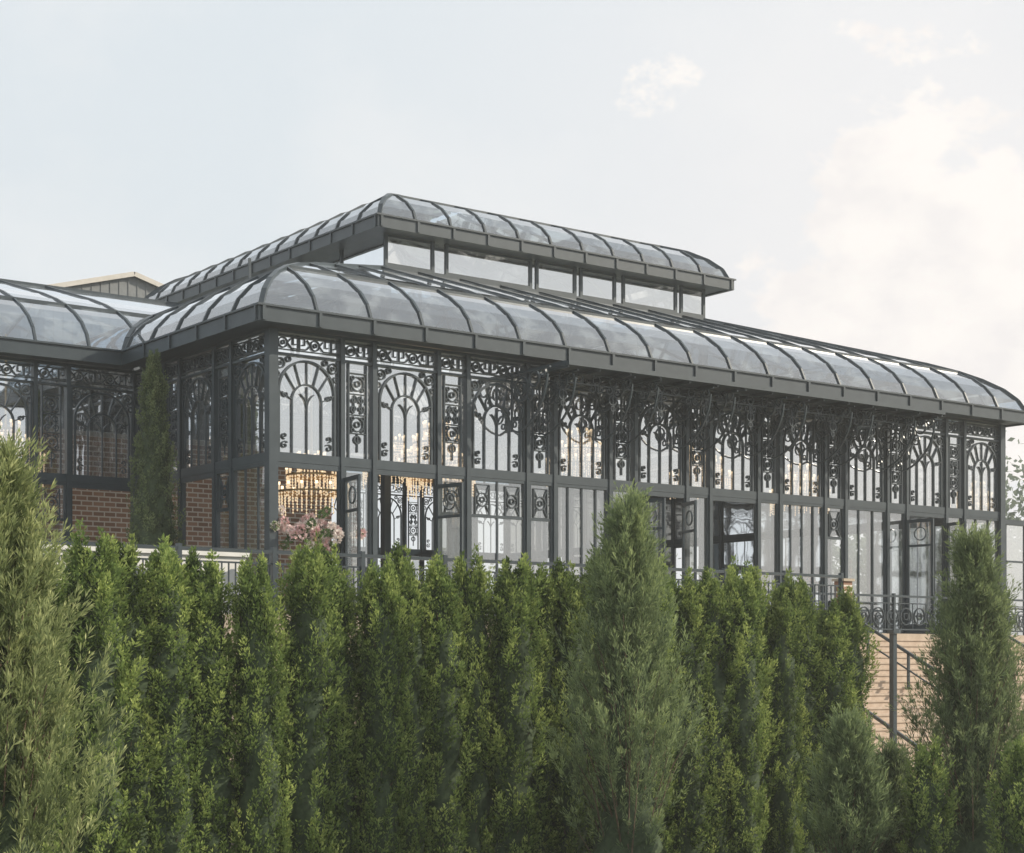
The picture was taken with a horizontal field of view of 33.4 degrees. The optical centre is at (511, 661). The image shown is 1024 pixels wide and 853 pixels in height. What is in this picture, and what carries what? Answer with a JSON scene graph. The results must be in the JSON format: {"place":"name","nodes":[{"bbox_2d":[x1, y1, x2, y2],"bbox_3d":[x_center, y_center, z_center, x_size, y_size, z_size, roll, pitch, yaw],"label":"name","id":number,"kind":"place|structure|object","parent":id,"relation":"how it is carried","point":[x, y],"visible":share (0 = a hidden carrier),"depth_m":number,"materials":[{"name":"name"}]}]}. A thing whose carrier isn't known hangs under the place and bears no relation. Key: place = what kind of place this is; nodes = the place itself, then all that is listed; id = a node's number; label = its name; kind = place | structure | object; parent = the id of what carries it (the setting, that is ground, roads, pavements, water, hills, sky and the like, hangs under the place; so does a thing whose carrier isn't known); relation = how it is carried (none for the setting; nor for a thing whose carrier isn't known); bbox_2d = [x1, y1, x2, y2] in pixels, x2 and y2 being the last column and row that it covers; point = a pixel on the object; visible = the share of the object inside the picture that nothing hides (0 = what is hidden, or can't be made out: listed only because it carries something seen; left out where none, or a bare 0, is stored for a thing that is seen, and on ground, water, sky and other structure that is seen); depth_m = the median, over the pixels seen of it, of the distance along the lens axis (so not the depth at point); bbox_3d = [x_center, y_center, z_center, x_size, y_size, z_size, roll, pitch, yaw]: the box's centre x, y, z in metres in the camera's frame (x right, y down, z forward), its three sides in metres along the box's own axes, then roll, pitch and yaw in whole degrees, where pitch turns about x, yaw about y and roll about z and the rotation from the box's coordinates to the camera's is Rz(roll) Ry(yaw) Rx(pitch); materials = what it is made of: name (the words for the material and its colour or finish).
{"place":"outdoors","nodes":[
{"label":"outdoors","id":0,"kind":"place"},
{"bbox_2d":[0,271,163,343],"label":"gabled house","id":1,"kind":"structure","parent":0,"point":[57,326],"depth_m":72.73,"materials":[{"name":"grey"}]},
{"bbox_2d":[36,544,249,613],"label":"white planter wall","id":2,"kind":"structure","parent":0,"point":[223,556],"depth_m":29.23,"materials":[{"name":"paint"}]},
{"bbox_2d":[0,0,1023,601],"label":"sky","id":3,"kind":"structure","parent":0,"point":[855,168],"materials":[{"name":"white"}]},
{"label":"ground","id":4,"kind":"structure","parent":0,"visible":0},
{"bbox_2d":[26,546,88,852],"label":"arborvitae tree","id":5,"kind":"object","parent":4,"relation":"on","point":[59,599],"visible":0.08,"depth_m":23.02,"materials":[{"name":"green plant"}]},
{"bbox_2d":[0,425,134,852],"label":"golden juniper tree","id":6,"kind":"object","parent":4,"relation":"on","point":[29,645],"visible":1,"depth_m":16.85,"materials":[{"name":"green plant"}]},
{"bbox_2d":[56,517,149,852],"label":"arborvitae tree","id":7,"kind":"object","parent":4,"relation":"on","point":[99,574],"visible":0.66,"depth_m":23.34,"materials":[{"name":"green plant"}]},
{"bbox_2d":[112,533,176,852],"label":"arborvitae tree","id":8,"kind":"object","parent":4,"relation":"on","point":[138,586],"visible":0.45,"depth_m":23.92,"materials":[{"name":"green plant"}]},
{"bbox_2d":[135,533,214,852],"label":"arborvitae tree","id":9,"kind":"object","parent":4,"relation":"on","point":[175,701],"visible":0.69,"depth_m":24.22,"materials":[{"name":"green plant"}]},
{"bbox_2d":[181,545,246,852],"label":"arborvitae tree","id":10,"kind":"object","parent":4,"relation":"on","point":[214,786],"visible":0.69,"depth_m":24.67,"materials":[{"name":"green plant"}]},
{"bbox_2d":[223,546,301,852],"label":"arborvitae tree","id":11,"kind":"object","parent":4,"relation":"on","point":[257,783],"visible":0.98,"depth_m":24.85,"materials":[{"name":"green plant"}]},
{"bbox_2d":[273,531,351,852],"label":"arborvitae tree","id":12,"kind":"object","parent":4,"relation":"on","point":[308,598],"visible":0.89,"depth_m":25.36,"materials":[{"name":"green plant"}]},
{"bbox_2d":[318,543,366,852],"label":"arborvitae tree","id":13,"kind":"object","parent":4,"relation":"on","point":[343,811],"visible":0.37,"depth_m":26.02,"materials":[{"name":"green plant"}]},
{"bbox_2d":[344,550,421,852],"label":"arborvitae tree","id":14,"kind":"object","parent":4,"relation":"on","point":[380,612],"visible":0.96,"depth_m":26.12,"materials":[{"name":"green plant"}]},
{"bbox_2d":[379,540,445,852],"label":"arborvitae tree","id":15,"kind":"object","parent":4,"relation":"on","point":[416,840],"visible":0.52,"depth_m":26.59,"materials":[{"name":"green plant"}]},
{"bbox_2d":[418,548,484,852],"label":"arborvitae tree","id":16,"kind":"object","parent":4,"relation":"on","point":[445,734],"visible":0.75,"depth_m":26.92,"materials":[{"name":"green plant"}]},
{"bbox_2d":[444,543,503,852],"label":"arborvitae tree","id":17,"kind":"object","parent":4,"relation":"on","point":[476,599],"visible":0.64,"depth_m":27.32,"materials":[{"name":"green plant"}]},
{"bbox_2d":[480,552,553,852],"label":"arborvitae tree","id":18,"kind":"object","parent":4,"relation":"on","point":[514,685],"visible":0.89,"depth_m":27.53,"materials":[{"name":"green plant"}]},
{"bbox_2d":[61,614,1023,847],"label":"terrace","id":19,"kind":"structure","parent":4,"relation":"on","point":[910,636],"depth_m":48.91,"materials":[{"name":"beige paint"}]},
{"bbox_2d":[32,360,70,540],"bbox_3d":[-12.002,-4.300,44.486,1.010,7.000,0.180,0,0,-37],"label":"ornamental panel","id":20,"kind":"object","parent":19,"relation":"on","point":[51,402],"visible":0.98,"depth_m":44.53,"materials":[{"name":"paint"}]},
{"bbox_2d":[71,483,132,540],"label":"panel","id":21,"kind":"object","parent":19,"relation":"on","point":[100,487],"visible":0.43,"depth_m":45.25,"materials":[{"name":"paint"}]},
{"bbox_2d":[68,363,132,486],"bbox_3d":[-10.882,-6.240,45.326,1.900,3.120,0.120,0,0,-37],"label":"arch window","id":22,"kind":"structure","parent":21,"relation":"on","point":[101,425],"depth_m":45.31,"materials":[{"name":"glass"}]},
{"bbox_2d":[125,348,185,548],"bbox_3d":[-8.866,-4.220,42.259,1.641,7.059,1.560,0,0,-37],"label":"italian cypress tree","id":23,"kind":"object","parent":19,"relation":"on","point":[153,521],"visible":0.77,"depth_m":41.97,"materials":[{"name":"green plant"}]},
{"bbox_2d":[162,356,185,544],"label":"ornamental panel","id":24,"kind":"object","parent":19,"relation":"on","point":[173,367],"visible":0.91,"depth_m":43.89,"materials":[{"name":"paint"}]},
{"bbox_2d":[27,466,331,614],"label":"brick wall","id":25,"kind":"structure","parent":19,"relation":"on","point":[108,510],"depth_m":49.86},
{"bbox_2d":[181,472,211,545],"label":"panel","id":26,"kind":"object","parent":19,"relation":"on","point":[184,480],"visible":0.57,"depth_m":43.55,"materials":[{"name":"paint"}]},
{"bbox_2d":[180,345,214,477],"bbox_3d":[-7.872,-6.240,42.896,0.120,3.120,1.900,0,0,-37],"label":"arch window","id":27,"kind":"structure","parent":26,"relation":"on","point":[196,379],"depth_m":42.98,"materials":[{"name":"paint"}]},
{"bbox_2d":[212,340,237,552],"bbox_3d":[-7.032,-4.300,41.776,0.180,7.000,1.010,0,0,-37],"label":"ornamental panel","id":28,"kind":"object","parent":19,"relation":"on","point":[223,357],"visible":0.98,"depth_m":41.82,"materials":[{"name":"paint"}]},
{"bbox_2d":[232,462,263,571],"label":"panel","id":29,"kind":"object","parent":19,"relation":"on","point":[246,467],"visible":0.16,"depth_m":40.90,"materials":[{"name":"paint"}]},
{"bbox_2d":[232,329,263,467],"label":"arch window","id":30,"kind":"structure","parent":29,"relation":"on","point":[248,362],"depth_m":40.79,"materials":[{"name":"paint"}]},
{"bbox_2d":[278,461,339,577],"bbox_3d":[-4.862,-2.739,40.466,1.790,3.878,0.100,0,0,-37],"label":"panel","id":31,"kind":"object","parent":19,"relation":"on","point":[308,466],"visible":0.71,"depth_m":40.72,"materials":[{"name":"paint"}]},
{"bbox_2d":[271,327,341,465],"bbox_3d":[-4.862,-6.240,40.466,1.900,3.120,0.120,0,0,-37],"label":"arch window","id":32,"kind":"structure","parent":31,"relation":"on","point":[308,397],"depth_m":40.48,"materials":[{"name":"glass"}]},
{"bbox_2d":[269,504,366,551],"bbox_3d":[-4.605,-2.241,40.224,2.396,2.882,1.450,0,0,-37],"label":"flower arrangement","id":33,"kind":"object","parent":19,"relation":"on","point":[307,528],"visible":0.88,"depth_m":40.02,"materials":[{"name":"pink plant"}]},
{"bbox_2d":[339,336,376,572],"bbox_3d":[-3.742,-4.300,41.306,1.010,7.000,0.180,0,0,-37],"label":"ornamental panel","id":34,"kind":"object","parent":19,"relation":"on","point":[358,403],"visible":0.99,"depth_m":41.33,"materials":[{"name":"paint"}]},
{"bbox_2d":[377,469,436,565],"bbox_3d":[-2.622,-2.739,42.146,1.790,3.878,0.100,0,0,-37],"label":"door frame","id":35,"kind":"object","parent":19,"relation":"on","point":[407,474],"visible":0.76,"depth_m":42.33,"materials":[{"name":"paint"}]},
{"bbox_2d":[374,341,437,473],"bbox_3d":[-2.622,-6.240,42.146,1.900,3.120,0.120,0,0,-37],"label":"arch window","id":36,"kind":"structure","parent":35,"relation":"on","point":[406,407],"depth_m":42.14,"materials":[{"name":"glass"}]},
{"bbox_2d":[402,482,423,584],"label":"ornamental panel","id":37,"kind":"object","parent":19,"relation":"on","point":[420,551],"visible":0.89,"depth_m":74.80,"materials":[{"name":"paint"}]},
{"bbox_2d":[32,539,843,613],"bbox_3d":[-1.962,-1.378,31.016,23.280,1.164,0.090,0,0,-37],"label":"terrace railing","id":38,"kind":"object","parent":19,"relation":"on","point":[273,552],"visible":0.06,"depth_m":30.45,"materials":[{"name":"paint"}]},
{"bbox_2d":[435,349,470,576],"bbox_3d":[-1.502,-4.300,42.986,1.010,7.000,0.180,0,0,-37],"label":"ornamental panel","id":39,"kind":"object","parent":19,"relation":"on","point":[453,412],"visible":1,"depth_m":43.03,"materials":[{"name":"paint"}]},
{"bbox_2d":[471,477,525,583],"bbox_3d":[-0.382,-2.739,43.826,1.790,3.878,0.100,0,0,-37],"label":"panel","id":40,"kind":"object","parent":19,"relation":"on","point":[518,517],"visible":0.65,"depth_m":43.81,"materials":[{"name":"paint"}]},
{"bbox_2d":[468,353,526,480],"bbox_3d":[-0.382,-6.240,43.826,1.900,3.120,0.120,0,0,-37],"label":"arch window","id":41,"kind":"structure","parent":40,"relation":"on","point":[497,448],"depth_m":43.81,"materials":[{"name":"paint"}]},
{"bbox_2d":[511,365,550,432],"bbox_3d":[0.470,-6.628,43.356,0.064,1.555,1.625,0,0,-37],"label":"scroll bracket","id":42,"kind":"object","parent":41,"relation":"attached to","point":[528,380],"visible":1,"depth_m":43.46,"materials":[{"name":"metal"}]},
{"bbox_2d":[248,258,761,579],"bbox_3d":[-1.905,-6.025,55.939,19.664,10.450,21.012,0,0,-37],"label":"interior structure","id":43,"kind":"object","parent":19,"relation":"on","point":[338,293],"visible":0.03,"depth_m":52.95,"materials":[{"name":"paint"}]},
{"bbox_2d":[278,468,348,516],"bbox_3d":[-5.302,-5.815,45.136,2.007,4.030,2.007,0,0,-37],"label":"chandelier","id":44,"kind":"object","parent":43,"relation":"hanging from","point":[311,479],"visible":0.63,"depth_m":44.75,"materials":[{"name":"gold metal"}]},
{"bbox_2d":[277,233,704,348],"bbox_3d":[-3.052,-11.795,58.886,12.600,1.090,14.800,0,0,-37],"label":"clerestory","id":45,"kind":"object","parent":43,"relation":"on","point":[408,254],"visible":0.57,"depth_m":52.62,"materials":[{"name":"glass"}]},
{"bbox_2d":[155,212,735,337],"bbox_3d":[-3.052,-12.485,58.886,14.040,0.370,16.240,0,0,-37],"label":"eave","id":46,"kind":"object","parent":45,"relation":"on","point":[371,226],"visible":0.62,"depth_m":52.19,"materials":[{"name":"paint"}]},
{"bbox_2d":[148,196,723,336],"bbox_3d":[-3.052,-13.840,58.886,13.700,2.420,15.900,0,0,-37],"label":"roof glass","id":47,"kind":"object","parent":46,"relation":"on","point":[434,318],"visible":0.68,"depth_m":58.08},
{"bbox_2d":[144,193,728,336],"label":"roof ribs","id":48,"kind":"object","parent":46,"relation":"on","point":[385,199],"visible":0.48,"depth_m":55.62,"materials":[{"name":"paint"}]},
{"bbox_2d":[120,302,1023,491],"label":"eave","id":49,"kind":"object","parent":43,"relation":"attached to","point":[245,320],"visible":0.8,"depth_m":43.28,"materials":[{"name":"paint"}]},
{"bbox_2d":[0,278,222,369],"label":"wing roof ribs","id":50,"kind":"object","parent":49,"relation":"on","point":[36,349],"visible":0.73,"depth_m":44.60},
{"bbox_2d":[0,282,176,320],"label":"wing roof glass","id":51,"kind":"object","parent":50,"relation":"attached to","point":[133,305],"visible":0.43,"depth_m":47.12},
{"bbox_2d":[81,265,1013,484],"bbox_3d":[-2.912,-9.740,58.866,28.300,3.220,28.300,0,0,-37],"label":"roof glass","id":52,"kind":"object","parent":49,"relation":"on","point":[846,370],"visible":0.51,"depth_m":50.47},
{"bbox_2d":[74,262,1023,484],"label":"roof ribs","id":53,"kind":"object","parent":52,"relation":"attached to","point":[274,274],"visible":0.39,"depth_m":48.59,"materials":[{"name":"paint"}]},
{"bbox_2d":[524,361,556,568],"bbox_3d":[0.738,-4.300,44.666,1.010,7.000,0.180,0,0,-37],"label":"ornamental panel","id":54,"kind":"object","parent":19,"relation":"on","point":[540,458],"visible":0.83,"depth_m":44.65,"materials":[{"name":"paint"}]},
{"bbox_2d":[130,327,1005,628],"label":"corner columns","id":55,"kind":"structure","parent":19,"relation":"on","point":[270,427],"depth_m":39.84,"materials":[{"name":"metal"}]},
{"bbox_2d":[528,360,945,421],"bbox_3d":[6.762,-7.490,47.959,14.610,0.180,1.700,0,0,-37],"label":"canopy","id":56,"kind":"object","parent":55,"relation":"attached to","point":[587,368],"visible":0.76,"depth_m":46.96,"materials":[{"name":"metal"}]},
{"bbox_2d":[553,370,924,444],"bbox_3d":[6.868,-6.936,47.826,14.500,0.973,0.064,0,0,-37],"label":"canopy fretwork","id":57,"kind":"object","parent":56,"relation":"attached to","point":[612,390],"visible":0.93,"depth_m":47.36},
{"bbox_2d":[557,483,608,582],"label":"panel","id":58,"kind":"object","parent":19,"relation":"on","point":[582,487],"visible":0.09,"depth_m":45.49,"materials":[{"name":"paint"}]},
{"bbox_2d":[557,376,608,487],"bbox_3d":[1.858,-6.240,45.506,1.900,3.120,0.120,0,0,-37],"label":"arch window","id":59,"kind":"structure","parent":58,"relation":"on","point":[582,456],"depth_m":45.50,"materials":[{"name":"glass"}]},
{"bbox_2d":[607,383,637,535],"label":"ornamental panel","id":60,"kind":"object","parent":19,"relation":"on","point":[623,464],"visible":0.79,"depth_m":46.34,"materials":[{"name":"paint"}]},
{"bbox_2d":[638,490,684,502],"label":"panel","id":61,"kind":"object","parent":19,"relation":"on","point":[667,494],"visible":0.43,"depth_m":47.26,"materials":[{"name":"paint"}]},
{"bbox_2d":[638,386,685,493],"bbox_3d":[4.098,-6.240,47.186,1.900,3.120,0.120,0,0,-37],"label":"arch window","id":62,"kind":"structure","parent":61,"relation":"on","point":[660,464],"depth_m":47.19,"materials":[{"name":"glass"}]},
{"bbox_2d":[684,393,712,578],"bbox_3d":[5.218,-4.300,48.026,1.010,7.000,0.180,0,0,-37],"label":"ornamental panel","id":63,"kind":"object","parent":19,"relation":"on","point":[698,472],"visible":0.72,"depth_m":48.03,"materials":[{"name":"paint"}]},
{"bbox_2d":[713,496,756,570],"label":"panel","id":64,"kind":"object","parent":19,"relation":"on","point":[736,500],"visible":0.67,"depth_m":49.34,"materials":[{"name":"paint"}]},
{"bbox_2d":[713,396,756,498],"bbox_3d":[6.338,-6.240,48.866,1.900,3.120,0.120,0,0,-37],"label":"arch window","id":65,"kind":"structure","parent":64,"relation":"on","point":[734,471],"depth_m":48.88,"materials":[{"name":"glass"}]},
{"bbox_2d":[722,539,752,578],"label":"panel","id":66,"kind":"object","parent":19,"relation":"on","point":[742,550],"visible":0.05,"depth_m":65.88,"materials":[{"name":"paint"}]},
{"bbox_2d":[722,502,752,540],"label":"window","id":67,"kind":"structure","parent":66,"relation":"on","point":[737,521],"depth_m":65.91,"materials":[{"name":"glass"}]},
{"bbox_2d":[755,403,782,584],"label":"ornamental panel","id":68,"kind":"object","parent":19,"relation":"on","point":[769,478],"visible":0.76,"depth_m":49.73,"materials":[{"name":"paint"}]},
{"bbox_2d":[783,501,823,615],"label":"panel","id":69,"kind":"object","parent":19,"relation":"on","point":[790,504],"visible":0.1,"depth_m":50.81,"materials":[{"name":"paint"}]},
{"bbox_2d":[783,406,823,504],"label":"arch window","id":70,"kind":"structure","parent":69,"relation":"on","point":[802,477],"depth_m":50.56,"materials":[{"name":"paint"}]},
{"bbox_2d":[822,411,847,607],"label":"ornamental panel","id":71,"kind":"object","parent":19,"relation":"on","point":[835,485],"visible":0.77,"depth_m":51.41,"materials":[{"name":"paint"}]},
{"bbox_2d":[681,588,1023,633],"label":"terrace railing","id":72,"kind":"object","parent":19,"relation":"on","point":[894,618],"visible":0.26,"depth_m":49.45,"materials":[{"name":"metal"}]},
{"bbox_2d":[848,507,886,632],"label":"panel","id":73,"kind":"object","parent":19,"relation":"on","point":[884,544],"visible":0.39,"depth_m":52.40,"materials":[{"name":"paint"}]},
{"bbox_2d":[848,414,886,509],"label":"arch window","id":74,"kind":"structure","parent":73,"relation":"on","point":[866,483],"depth_m":52.24,"materials":[{"name":"glass"}]},
{"bbox_2d":[885,419,908,633],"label":"ornamental panel","id":75,"kind":"object","parent":19,"relation":"on","point":[897,490],"visible":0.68,"depth_m":53.01,"materials":[{"name":"paint"}]},
{"bbox_2d":[890,525,928,632],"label":"panel","id":76,"kind":"object","parent":19,"relation":"on","point":[919,571],"visible":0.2,"depth_m":59.03,"materials":[{"name":"glass"}]},
{"bbox_2d":[909,512,944,626],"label":"panel","id":77,"kind":"object","parent":19,"relation":"on","point":[928,515],"visible":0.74,"depth_m":54.39,"materials":[{"name":"paint"}]},
{"bbox_2d":[909,416,945,513],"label":"arch window","id":78,"kind":"structure","parent":77,"relation":"on","point":[926,483],"depth_m":54.01,"materials":[{"name":"glass"}]},
{"bbox_2d":[943,417,966,629],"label":"ornamental panel","id":79,"kind":"object","parent":19,"relation":"on","point":[955,466],"visible":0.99,"depth_m":54.77,"materials":[{"name":"paint"}]},
{"bbox_2d":[967,516,998,624],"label":"panel","id":80,"kind":"object","parent":19,"relation":"on","point":[982,518],"visible":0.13,"depth_m":55.77,"materials":[{"name":"paint"}]},
{"bbox_2d":[964,419,998,518],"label":"arch window","id":81,"kind":"structure","parent":80,"relation":"on","point":[982,471],"depth_m":55.59,"materials":[{"name":"glass"}]},
{"bbox_2d":[992,519,1023,634],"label":"side screen","id":82,"kind":"object","parent":19,"relation":"on","point":[1015,543],"visible":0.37,"depth_m":57.28,"materials":[{"name":"glass"}]},
{"bbox_2d":[520,554,570,852],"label":"arborvitae tree","id":83,"kind":"object","parent":4,"relation":"on","point":[546,845],"visible":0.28,"depth_m":28.18,"materials":[{"name":"green plant"}]},
{"bbox_2d":[544,556,602,852],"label":"arborvitae tree","id":84,"kind":"object","parent":4,"relation":"on","point":[570,840],"visible":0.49,"depth_m":28.38,"materials":[{"name":"green plant"}]},
{"bbox_2d":[540,477,714,852],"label":"juniper tree","id":85,"kind":"object","parent":4,"relation":"on","point":[628,583],"visible":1,"depth_m":26.01,"materials":[{"name":"green plant"}]},
{"bbox_2d":[649,553,686,852],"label":"arborvitae tree","id":86,"kind":"object","parent":4,"relation":"on","point":[668,841],"visible":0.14,"depth_m":29.78,"materials":[{"name":"green plant"}]},
{"bbox_2d":[354,437,1023,631],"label":"distant trees","id":87,"kind":"object","parent":4,"relation":"on","point":[853,558],"visible":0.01,"depth_m":111.68,"materials":[{"name":"green plant"}]},
{"bbox_2d":[665,566,728,852],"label":"arborvitae tree","id":88,"kind":"object","parent":4,"relation":"on","point":[692,833],"visible":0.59,"depth_m":30.04,"materials":[{"name":"green plant"}]},
{"bbox_2d":[694,565,747,852],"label":"arborvitae tree","id":89,"kind":"object","parent":4,"relation":"on","point":[715,603],"visible":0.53,"depth_m":30.41,"materials":[{"name":"green plant"}]},
{"bbox_2d":[719,563,773,852],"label":"arborvitae tree","id":90,"kind":"object","parent":4,"relation":"on","point":[745,609],"visible":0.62,"depth_m":30.63,"materials":[{"name":"green plant"}]},
{"bbox_2d":[720,554,783,852],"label":"arborvitae tree","id":91,"kind":"object","parent":4,"relation":"on","point":[765,813],"visible":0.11,"depth_m":31.29,"materials":[{"name":"green plant"}]},
{"bbox_2d":[762,580,812,852],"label":"arborvitae tree","id":92,"kind":"object","parent":4,"relation":"on","point":[786,820],"visible":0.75,"depth_m":31.49,"materials":[{"name":"green plant"}]},
{"bbox_2d":[770,567,836,852],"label":"arborvitae tree","id":93,"kind":"object","parent":4,"relation":"on","point":[800,596],"visible":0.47,"depth_m":32.00,"materials":[{"name":"green plant"}]},
{"bbox_2d":[810,598,867,851],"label":"arborvitae tree","id":94,"kind":"object","parent":4,"relation":"on","point":[832,626],"visible":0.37,"depth_m":32.26,"materials":[{"name":"green plant"}]},
{"bbox_2d":[794,701,907,852],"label":"juniper shrub","id":95,"kind":"object","parent":4,"relation":"on","point":[850,789],"visible":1,"depth_m":25.77,"materials":[{"name":"green plant"}]},
{"bbox_2d":[826,582,880,761],"bbox_3d":[6.441,1.091,32.843,1.349,5.230,1.303,0,0,5],"label":"arborvitae tree","id":96,"kind":"object","parent":4,"relation":"on","point":[846,602],"visible":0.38,"depth_m":32.67,"materials":[{"name":"green plant"}]},
{"bbox_2d":[870,734,921,852],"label":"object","id":97,"kind":"object","parent":4,"relation":"on","point":[897,756],"visible":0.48,"depth_m":26.79,"materials":[{"name":"green plant"}]},
{"bbox_2d":[894,734,966,852],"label":"arborvitae shrub","id":98,"kind":"object","parent":4,"relation":"on","point":[928,823],"visible":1,"depth_m":25.84,"materials":[{"name":"green plant"}]},
{"bbox_2d":[860,639,1023,794],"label":"stone stairs","id":99,"kind":"structure","parent":4,"relation":"on","point":[877,700],"depth_m":45.24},
{"bbox_2d":[883,519,1023,852],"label":"juniper tree","id":100,"kind":"object","parent":4,"relation":"on","point":[975,658],"visible":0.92,"depth_m":28.15,"materials":[{"name":"green plant"}]},
{"bbox_2d":[981,733,1023,852],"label":"arborvitae shrub","id":101,"kind":"object","parent":4,"relation":"on","point":[1009,820],"visible":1,"depth_m":25.85,"materials":[{"name":"green plant"}]},
{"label":"lower panel","id":102,"kind":"object","parent":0,"visible":0},
{"bbox_2d":[0,356,34,479],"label":"arch window","id":103,"kind":"structure","parent":102,"relation":"on","point":[16,381],"depth_m":43.94,"materials":[{"name":"paint"}]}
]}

